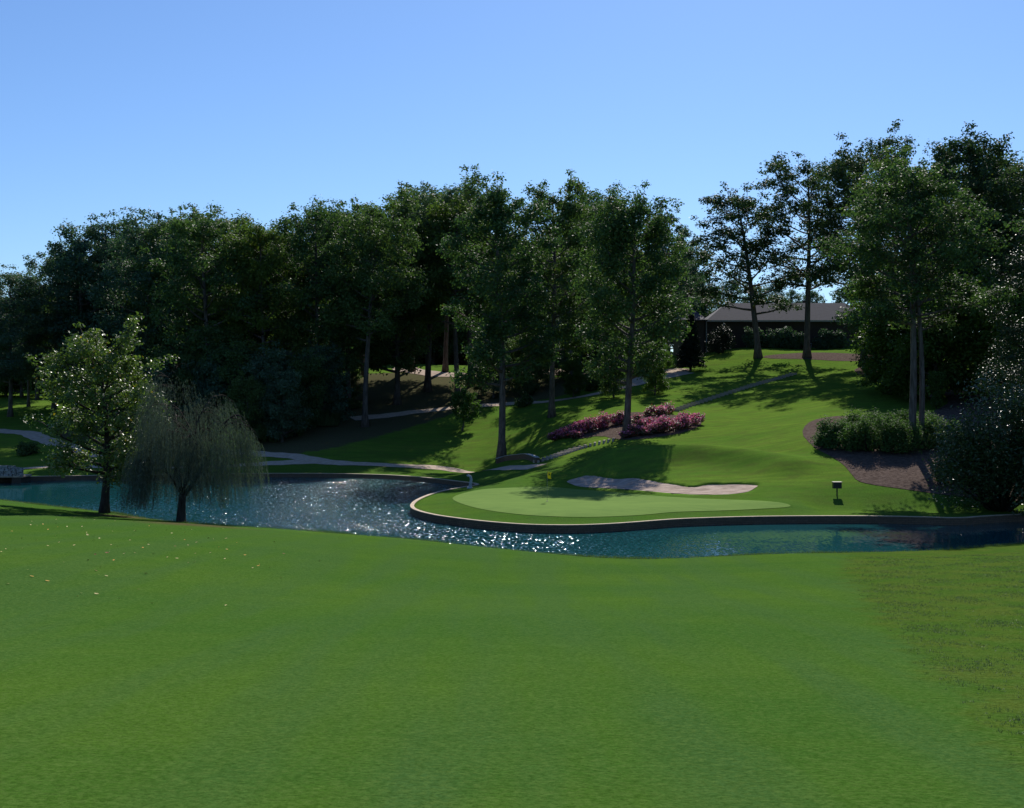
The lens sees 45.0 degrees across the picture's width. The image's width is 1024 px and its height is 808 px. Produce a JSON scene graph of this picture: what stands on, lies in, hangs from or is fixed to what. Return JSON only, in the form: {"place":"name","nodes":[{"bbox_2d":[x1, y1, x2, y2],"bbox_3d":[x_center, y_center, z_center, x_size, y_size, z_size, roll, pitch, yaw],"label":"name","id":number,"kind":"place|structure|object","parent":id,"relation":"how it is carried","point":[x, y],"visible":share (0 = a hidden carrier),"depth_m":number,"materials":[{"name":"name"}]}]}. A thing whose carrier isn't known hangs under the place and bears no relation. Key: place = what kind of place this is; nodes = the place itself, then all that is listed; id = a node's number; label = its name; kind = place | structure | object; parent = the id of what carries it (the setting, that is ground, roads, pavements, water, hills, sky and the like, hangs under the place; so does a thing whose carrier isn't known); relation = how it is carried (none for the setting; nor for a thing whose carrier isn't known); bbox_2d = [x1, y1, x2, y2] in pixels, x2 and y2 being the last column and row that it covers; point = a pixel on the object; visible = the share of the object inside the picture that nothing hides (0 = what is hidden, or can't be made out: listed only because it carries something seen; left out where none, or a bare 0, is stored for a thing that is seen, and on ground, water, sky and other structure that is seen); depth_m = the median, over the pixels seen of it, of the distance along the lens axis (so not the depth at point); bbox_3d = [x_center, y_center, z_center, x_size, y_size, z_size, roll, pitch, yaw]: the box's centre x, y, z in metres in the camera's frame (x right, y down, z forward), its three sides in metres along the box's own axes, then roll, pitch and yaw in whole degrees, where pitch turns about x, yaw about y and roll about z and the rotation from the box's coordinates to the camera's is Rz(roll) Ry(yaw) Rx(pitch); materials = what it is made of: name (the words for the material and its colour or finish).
{"place":"outdoors","nodes":[
{"label":"outdoors","id":0,"kind":"place"},
{"bbox_2d":[0,429,102,456],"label":"path","id":1,"kind":"structure","parent":0,"point":[36,436],"depth_m":156.03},
{"bbox_2d":[230,449,327,462],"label":"path","id":2,"kind":"structure","parent":0,"point":[301,457],"depth_m":139.49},
{"bbox_2d":[24,459,543,472],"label":"path","id":3,"kind":"structure","parent":0,"point":[451,469],"depth_m":133.80,"materials":[{"name":"concrete"}]},
{"bbox_2d":[310,408,343,425],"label":"bush","id":4,"kind":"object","parent":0,"point":[329,418],"depth_m":154.56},
{"bbox_2d":[0,346,1023,807],"bbox_3d":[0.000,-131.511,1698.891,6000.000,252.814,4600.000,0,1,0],"label":"ground","id":5,"kind":"structure","parent":0,"point":[348,670],"depth_m":25.71,"materials":[{"name":"green plant"}]},
{"bbox_2d":[0,276,30,382],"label":"oak tree","id":6,"kind":"object","parent":5,"relation":"on","point":[6,337],"visible":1,"depth_m":168.85,"materials":[{"name":"green plant"}]},
{"bbox_2d":[0,465,31,482],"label":"stone bridge","id":7,"kind":"structure","parent":5,"relation":"on","point":[17,474],"depth_m":119.39,"materials":[{"name":"stone"}]},
{"bbox_2d":[0,311,49,396],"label":"tree","id":8,"kind":"object","parent":5,"relation":"on","point":[4,389],"visible":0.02,"depth_m":213.71,"materials":[{"name":"plant"}]},
{"bbox_2d":[13,440,40,455],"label":"shrub","id":9,"kind":"object","parent":5,"relation":"on","point":[25,448],"visible":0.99,"depth_m":142.22,"materials":[{"name":"green plant"}]},
{"bbox_2d":[5,297,53,406],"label":"oak tree","id":10,"kind":"object","parent":5,"relation":"on","point":[28,404],"visible":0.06,"depth_m":189.77,"materials":[{"name":"green plant"}]},
{"bbox_2d":[0,263,61,416],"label":"oak tree","id":11,"kind":"object","parent":5,"relation":"on","point":[20,286],"visible":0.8,"depth_m":176.66,"materials":[{"name":"green plant"}]},
{"bbox_2d":[8,232,95,409],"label":"oak tree","id":12,"kind":"object","parent":5,"relation":"on","point":[32,263],"visible":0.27,"depth_m":184.07,"materials":[{"name":"green plant"}]},
{"bbox_2d":[34,232,132,386],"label":"oak tree","id":13,"kind":"object","parent":5,"relation":"on","point":[80,247],"visible":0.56,"depth_m":176.97,"materials":[{"name":"green plant"}]},
{"bbox_2d":[20,311,179,512],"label":"poplar tree","id":14,"kind":"object","parent":5,"relation":"on","point":[84,350],"visible":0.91,"depth_m":86.46,"materials":[{"name":"green plant"}]},
{"bbox_2d":[45,209,157,366],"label":"oak tree","id":15,"kind":"object","parent":5,"relation":"on","point":[93,232],"visible":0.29,"depth_m":178.89,"materials":[{"name":"green plant"}]},
{"bbox_2d":[78,206,207,372],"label":"oak tree","id":16,"kind":"object","parent":5,"relation":"on","point":[115,271],"visible":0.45,"depth_m":169.74,"materials":[{"name":"green plant"}]},
{"bbox_2d":[127,361,189,439],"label":"understorey tree","id":17,"kind":"object","parent":5,"relation":"on","point":[167,373],"visible":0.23,"depth_m":151.28,"materials":[{"name":"plant"}]},
{"bbox_2d":[116,200,226,383],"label":"oak tree","id":18,"kind":"object","parent":5,"relation":"on","point":[156,273],"visible":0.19,"depth_m":168.52,"materials":[{"name":"green plant"}]},
{"bbox_2d":[144,338,220,429],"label":"understorey tree","id":19,"kind":"object","parent":5,"relation":"on","point":[190,354],"visible":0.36,"depth_m":153.59,"materials":[{"name":"plant"}]},
{"bbox_2d":[109,363,271,522],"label":"willow tree","id":20,"kind":"object","parent":5,"relation":"on","point":[196,455],"visible":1,"depth_m":81.40,"materials":[{"name":"green plant"}]},
{"bbox_2d":[137,206,271,377],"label":"oak tree","id":21,"kind":"object","parent":5,"relation":"on","point":[172,291],"visible":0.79,"depth_m":155.03,"materials":[{"name":"green plant"}]},
{"bbox_2d":[181,354,247,430],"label":"understorey tree","id":22,"kind":"object","parent":5,"relation":"on","point":[205,376],"visible":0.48,"depth_m":150.73,"materials":[{"name":"plant"}]},
{"bbox_2d":[175,202,263,327],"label":"oak tree","id":23,"kind":"object","parent":5,"relation":"on","point":[243,220],"visible":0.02,"depth_m":191.78,"materials":[{"name":"green plant"}]},
{"bbox_2d":[198,333,270,426],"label":"understorey tree","id":24,"kind":"object","parent":5,"relation":"on","point":[226,357],"visible":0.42,"depth_m":150.77,"materials":[{"name":"plant"}]},
{"bbox_2d":[0,473,477,485],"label":"retaining wall","id":25,"kind":"structure","parent":5,"relation":"on","point":[310,475],"depth_m":124.09,"materials":[{"name":"brick"}]},
{"bbox_2d":[185,217,292,378],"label":"oak tree","id":26,"kind":"object","parent":5,"relation":"on","point":[230,230],"visible":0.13,"depth_m":164.47,"materials":[{"name":"green plant"}]},
{"bbox_2d":[219,370,270,440],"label":"understorey tree","id":27,"kind":"object","parent":5,"relation":"on","point":[249,409],"visible":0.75,"depth_m":145.68,"materials":[{"name":"plant"}]},
{"bbox_2d":[207,220,319,358],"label":"oak tree","id":28,"kind":"object","parent":5,"relation":"on","point":[250,247],"visible":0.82,"depth_m":156.31,"materials":[{"name":"green plant"}]},
{"bbox_2d":[237,340,318,432],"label":"understorey tree","id":29,"kind":"object","parent":5,"relation":"on","point":[275,356],"visible":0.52,"depth_m":148.19,"materials":[{"name":"plant"}]},
{"bbox_2d":[233,223,328,369],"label":"oak tree","id":30,"kind":"object","parent":5,"relation":"on","point":[307,308],"visible":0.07,"depth_m":166.77,"materials":[{"name":"green plant"}]},
{"bbox_2d":[255,363,313,441],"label":"understorey tree","id":31,"kind":"object","parent":5,"relation":"on","point":[287,384],"visible":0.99,"depth_m":146.02,"materials":[{"name":"plant"}]},
{"bbox_2d":[268,347,333,430],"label":"understorey tree","id":32,"kind":"object","parent":5,"relation":"on","point":[311,369],"visible":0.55,"depth_m":150.27,"materials":[{"name":"plant"}]},
{"bbox_2d":[255,195,369,400],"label":"oak tree","id":33,"kind":"object","parent":5,"relation":"on","point":[304,225],"visible":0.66,"depth_m":158.02,"materials":[{"name":"green plant"}]},
{"bbox_2d":[300,338,355,422],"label":"understorey tree","id":34,"kind":"object","parent":5,"relation":"on","point":[333,390],"visible":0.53,"depth_m":155.19,"materials":[{"name":"plant"}]},
{"bbox_2d":[324,344,362,399],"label":"understorey tree","id":35,"kind":"object","parent":5,"relation":"on","point":[354,393],"visible":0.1,"depth_m":171.91,"materials":[{"name":"plant"}]},
{"bbox_2d":[300,198,408,407],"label":"oak tree","id":36,"kind":"object","parent":5,"relation":"on","point":[362,349],"visible":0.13,"depth_m":166.12,"materials":[{"name":"green plant"}]},
{"bbox_2d":[317,201,438,426],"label":"oak tree","id":37,"kind":"object","parent":5,"relation":"on","point":[367,281],"visible":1,"depth_m":153.93,"materials":[{"name":"green plant"}]},
{"bbox_2d":[346,187,452,404],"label":"oak tree","id":38,"kind":"object","parent":5,"relation":"on","point":[400,357],"visible":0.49,"depth_m":168.38,"materials":[{"name":"green plant"}]},
{"bbox_2d":[402,311,466,364],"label":"tree","id":39,"kind":"object","parent":5,"relation":"on","point":[441,346],"visible":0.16,"depth_m":235.50,"materials":[{"name":"plant"}]},
{"bbox_2d":[386,181,493,391],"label":"oak tree","id":40,"kind":"object","parent":5,"relation":"on","point":[427,386],"visible":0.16,"depth_m":176.67,"materials":[{"name":"green plant"}]},
{"bbox_2d":[420,180,483,371],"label":"oak tree","id":41,"kind":"object","parent":5,"relation":"on","point":[445,366],"visible":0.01,"depth_m":199.40,"materials":[{"name":"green plant"}]},
{"bbox_2d":[408,163,520,385],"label":"oak tree","id":42,"kind":"object","parent":5,"relation":"on","point":[471,181],"visible":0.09,"depth_m":181.89,"materials":[{"name":"green plant"}]},
{"bbox_2d":[448,385,481,430],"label":"young tree","id":43,"kind":"object","parent":5,"relation":"on","point":[464,407],"visible":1,"depth_m":152.16,"materials":[{"name":"green plant"}]},
{"bbox_2d":[403,193,529,398],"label":"oak tree","id":44,"kind":"object","parent":5,"relation":"on","point":[440,220],"visible":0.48,"depth_m":169.28,"materials":[{"name":"green plant"}]},
{"bbox_2d":[441,303,495,364],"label":"tree","id":45,"kind":"object","parent":5,"relation":"on","point":[461,339],"visible":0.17,"depth_m":235.24,"materials":[{"name":"plant"}]},
{"bbox_2d":[475,335,512,397],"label":"understorey tree","id":46,"kind":"object","parent":5,"relation":"on","point":[494,389],"visible":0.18,"depth_m":171.58,"materials":[{"name":"plant"}]},
{"bbox_2d":[435,171,566,459],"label":"oak tree","id":47,"kind":"object","parent":5,"relation":"on","point":[501,216],"visible":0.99,"depth_m":136.32,"materials":[{"name":"green plant"}]},
{"bbox_2d":[0,498,1023,558],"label":"bank grass","id":48,"kind":"structure","parent":5,"relation":"on","point":[435,540],"depth_m":69.41,"materials":[{"name":"plant"}]},
{"bbox_2d":[496,454,539,463],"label":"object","id":49,"kind":"structure","parent":5,"relation":"on","point":[531,457],"depth_m":132.75,"materials":[{"name":"stone"}]},
{"bbox_2d":[512,355,536,395],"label":"young tree","id":50,"kind":"object","parent":5,"relation":"on","point":[524,387],"visible":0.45,"depth_m":171.40,"materials":[{"name":"plant"}]},
{"bbox_2d":[509,327,561,386],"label":"understorey tree","id":51,"kind":"object","parent":5,"relation":"on","point":[543,374],"visible":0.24,"depth_m":176.34,"materials":[{"name":"plant"}]},
{"bbox_2d":[509,177,617,417],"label":"oak tree","id":52,"kind":"object","parent":5,"relation":"on","point":[569,210],"visible":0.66,"depth_m":149.05,"materials":[{"name":"green plant"}]},
{"bbox_2d":[541,169,599,390],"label":"oak tree","id":53,"kind":"object","parent":5,"relation":"on","point":[577,189],"visible":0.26,"depth_m":171.34,"materials":[{"name":"green plant"}]},
{"bbox_2d":[533,438,614,462],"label":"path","id":54,"kind":"structure","parent":5,"relation":"on","point":[562,453],"depth_m":123.17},
{"bbox_2d":[559,350,589,397],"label":"young tree","id":55,"kind":"object","parent":5,"relation":"on","point":[574,360],"visible":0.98,"depth_m":165.58,"materials":[{"name":"green plant"}]},
{"bbox_2d":[545,180,629,365],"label":"oak tree","id":56,"kind":"object","parent":5,"relation":"on","point":[589,202],"visible":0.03,"depth_m":187.26,"materials":[{"name":"green plant"}]},
{"bbox_2d":[597,334,628,397],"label":"young tree","id":57,"kind":"object","parent":5,"relation":"on","point":[614,390],"visible":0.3,"depth_m":159.28,"materials":[{"name":"plant"}]},
{"bbox_2d":[453,487,790,516],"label":"putting green","id":58,"kind":"object","parent":5,"relation":"on","point":[553,501],"visible":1,"depth_m":87.72,"materials":[{"name":"plant"}]},
{"bbox_2d":[558,412,700,439],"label":"mulch bed","id":59,"kind":"object","parent":5,"relation":"on","point":[610,431],"visible":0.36,"depth_m":130.15,"materials":[{"name":"brown wood"}]},
{"bbox_2d":[579,415,608,430],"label":"azalea shrub","id":60,"kind":"object","parent":59,"relation":"on","point":[590,422],"visible":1,"depth_m":132.40,"materials":[{"name":"pink plant"}]},
{"bbox_2d":[567,180,700,432],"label":"oak tree","id":61,"kind":"object","parent":59,"relation":"on","point":[615,229],"visible":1,"depth_m":125.61,"materials":[{"name":"green plant"}]},
{"bbox_2d":[646,414,674,432],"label":"azalea shrub","id":62,"kind":"object","parent":59,"relation":"on","point":[663,421],"visible":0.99,"depth_m":123.19,"materials":[{"name":"pink plant"}]},
{"bbox_2d":[623,206,688,342],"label":"oak tree","id":63,"kind":"object","parent":5,"relation":"on","point":[641,304],"visible":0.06,"depth_m":193.65,"materials":[{"name":"green plant"}]},
{"bbox_2d":[640,342,673,394],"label":"young tree","id":64,"kind":"object","parent":5,"relation":"on","point":[659,377],"visible":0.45,"depth_m":157.44,"materials":[{"name":"green plant"}]},
{"bbox_2d":[567,476,756,494],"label":"sand bunker","id":65,"kind":"object","parent":5,"relation":"in","point":[626,483],"visible":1,"depth_m":96.29},
{"bbox_2d":[649,208,700,365],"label":"oak tree","id":66,"kind":"object","parent":5,"relation":"on","point":[688,256],"visible":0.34,"depth_m":191.16,"materials":[{"name":"green plant"}]},
{"bbox_2d":[670,225,705,308],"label":"oak tree","id":67,"kind":"object","parent":5,"relation":"on","point":[693,271],"visible":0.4,"depth_m":214.34,"materials":[{"name":"green plant"}]},
{"bbox_2d":[675,314,707,370],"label":"cedar tree","id":68,"kind":"object","parent":5,"relation":"on","point":[688,354],"visible":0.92,"depth_m":180.07,"materials":[{"name":"green plant"}]},
{"bbox_2d":[410,484,1023,532],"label":"retaining wall","id":69,"kind":"structure","parent":5,"relation":"on","point":[620,526],"depth_m":81.51,"materials":[{"name":"stone"}]},
{"bbox_2d":[704,323,735,352],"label":"hedge shrub","id":70,"kind":"object","parent":5,"relation":"on","point":[725,341],"visible":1,"depth_m":195.32,"materials":[{"name":"green plant"}]},
{"bbox_2d":[708,276,747,308],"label":"oak tree","id":71,"kind":"object","parent":5,"relation":"on","point":[725,285],"visible":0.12,"depth_m":253.52,"materials":[{"name":"green plant"}]},
{"bbox_2d":[674,373,796,410],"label":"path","id":72,"kind":"structure","parent":5,"relation":"on","point":[691,404],"depth_m":155.29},
{"bbox_2d":[683,180,808,358],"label":"oak tree","id":73,"kind":"object","parent":5,"relation":"on","point":[743,205],"visible":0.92,"depth_m":185.63,"materials":[{"name":"green plant"}]},
{"bbox_2d":[673,300,860,354],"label":"ranch house","id":74,"kind":"structure","parent":5,"relation":"on","point":[736,321],"depth_m":203.01,"materials":[{"name":"grey brick"}]},
{"bbox_2d":[785,331,811,348],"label":"hedge shrub","id":75,"kind":"object","parent":5,"relation":"on","point":[794,342],"visible":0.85,"depth_m":199.27,"materials":[{"name":"green plant"}]},
{"bbox_2d":[734,151,877,357],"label":"oak tree","id":76,"kind":"object","parent":5,"relation":"on","point":[788,176],"visible":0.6,"depth_m":181.66,"materials":[{"name":"green plant"}]},
{"bbox_2d":[764,353,859,360],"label":"mulch bed","id":77,"kind":"object","parent":5,"relation":"on","point":[835,356],"visible":0.73,"depth_m":185.18,"materials":[{"name":"soil"}]},
{"bbox_2d":[812,328,837,348],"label":"hedge shrub","id":78,"kind":"object","parent":5,"relation":"on","point":[823,342],"visible":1,"depth_m":199.42,"materials":[{"name":"green plant"}]},
{"bbox_2d":[790,118,919,365],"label":"oak tree","id":79,"kind":"object","parent":5,"relation":"on","point":[841,179],"visible":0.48,"depth_m":169.93,"materials":[{"name":"green plant"}]},
{"bbox_2d":[842,287,928,392],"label":"young tree","id":80,"kind":"object","parent":5,"relation":"on","point":[868,380],"visible":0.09,"depth_m":138.12,"materials":[{"name":"green plant"}]},
{"bbox_2d":[820,143,965,336],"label":"oak tree","id":81,"kind":"object","parent":5,"relation":"on","point":[856,325],"visible":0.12,"depth_m":149.29,"materials":[{"name":"green plant"}]},
{"bbox_2d":[847,264,970,397],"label":"young tree","id":82,"kind":"object","parent":5,"relation":"on","point":[872,338],"visible":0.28,"depth_m":131.98,"materials":[{"name":"green plant"}]},
{"bbox_2d":[802,389,1022,500],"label":"mulch bed","id":83,"kind":"object","parent":5,"relation":"on","point":[894,470],"visible":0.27,"depth_m":99.10,"materials":[{"name":"brown wood"}]},
{"bbox_2d":[810,414,846,446],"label":"evergreen shrub","id":84,"kind":"object","parent":83,"relation":"on","point":[822,428],"visible":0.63,"depth_m":104.69,"materials":[{"name":"green plant"}]},
{"bbox_2d":[820,419,868,449],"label":"evergreen shrub","id":85,"kind":"object","parent":83,"relation":"on","point":[827,438],"visible":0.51,"depth_m":103.55,"materials":[{"name":"green plant"}]},
{"bbox_2d":[839,411,888,451],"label":"evergreen shrub","id":86,"kind":"object","parent":83,"relation":"on","point":[861,426],"visible":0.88,"depth_m":101.97,"materials":[{"name":"green plant"}]},
{"bbox_2d":[863,413,908,451],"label":"evergreen shrub","id":87,"kind":"object","parent":83,"relation":"on","point":[881,427],"visible":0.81,"depth_m":101.48,"materials":[{"name":"green plant"}]},
{"bbox_2d":[881,416,927,453],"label":"evergreen shrub","id":88,"kind":"object","parent":83,"relation":"on","point":[903,448],"visible":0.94,"depth_m":100.50,"materials":[{"name":"green plant"}]},
{"bbox_2d":[848,170,973,448],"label":"oak tree","id":89,"kind":"object","parent":83,"relation":"on","point":[929,235],"visible":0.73,"depth_m":101.78,"materials":[{"name":"green plant"}]},
{"bbox_2d":[806,147,1023,450],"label":"oak tree","id":90,"kind":"object","parent":83,"relation":"on","point":[967,229],"visible":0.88,"depth_m":100.75,"materials":[{"name":"green plant"}]},
{"bbox_2d":[914,410,951,448],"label":"evergreen shrub","id":91,"kind":"object","parent":83,"relation":"on","point":[928,426],"visible":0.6,"depth_m":102.52,"materials":[{"name":"green plant"}]},
{"bbox_2d":[950,267,1023,402],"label":"young tree","id":92,"kind":"object","parent":83,"relation":"on","point":[983,345],"visible":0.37,"depth_m":123.69,"materials":[{"name":"green plant"}]},
{"bbox_2d":[956,150,1023,336],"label":"oak tree","id":93,"kind":"object","parent":83,"relation":"on","point":[1007,218],"visible":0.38,"depth_m":131.82,"materials":[{"name":"green plant"}]},
{"bbox_2d":[970,192,1023,427],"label":"magnolia tree","id":94,"kind":"object","parent":83,"relation":"on","point":[1015,334],"visible":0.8,"depth_m":101.23,"materials":[{"name":"green plant"}]},
{"bbox_2d":[876,268,984,403],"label":"young tree","id":95,"kind":"object","parent":5,"relation":"on","point":[954,372],"visible":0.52,"depth_m":126.51,"materials":[{"name":"green plant"}]},
{"bbox_2d":[842,553,1023,754],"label":"rough grass","id":96,"kind":"structure","parent":5,"relation":"on","point":[996,622],"depth_m":35.21,"materials":[{"name":"plant"}]},
{"bbox_2d":[914,120,1021,368],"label":"oak tree","id":97,"kind":"object","parent":5,"relation":"on","point":[972,157],"visible":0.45,"depth_m":140.73,"materials":[{"name":"green plant"}]},
{"bbox_2d":[922,362,1023,511],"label":"magnolia tree","id":98,"kind":"object","parent":5,"relation":"on","point":[975,445],"visible":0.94,"depth_m":84.84,"materials":[{"name":"green plant"}]},
{"bbox_2d":[932,151,1023,283],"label":"oak tree","id":99,"kind":"object","parent":5,"relation":"on","point":[1006,160],"visible":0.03,"depth_m":147.51,"materials":[{"name":"green plant"}]},
{"bbox_2d":[989,389,1023,515],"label":"magnolia tree","id":100,"kind":"object","parent":5,"relation":"on","point":[1019,489],"visible":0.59,"depth_m":84.21,"materials":[{"name":"green plant"}]},
{"bbox_2d":[0,477,1023,558],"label":"water","id":101,"kind":"structure","parent":0,"point":[372,507],"depth_m":80.53,"materials":[{"name":"teal liquid"}]},
{"bbox_2d":[0,0,1023,351],"label":"sky","id":102,"kind":"structure","parent":0,"point":[258,108],"materials":[{"name":"blue"}]},
{"bbox_2d":[350,372,690,419],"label":"path","id":103,"kind":"structure","parent":0,"point":[388,415],"depth_m":165.28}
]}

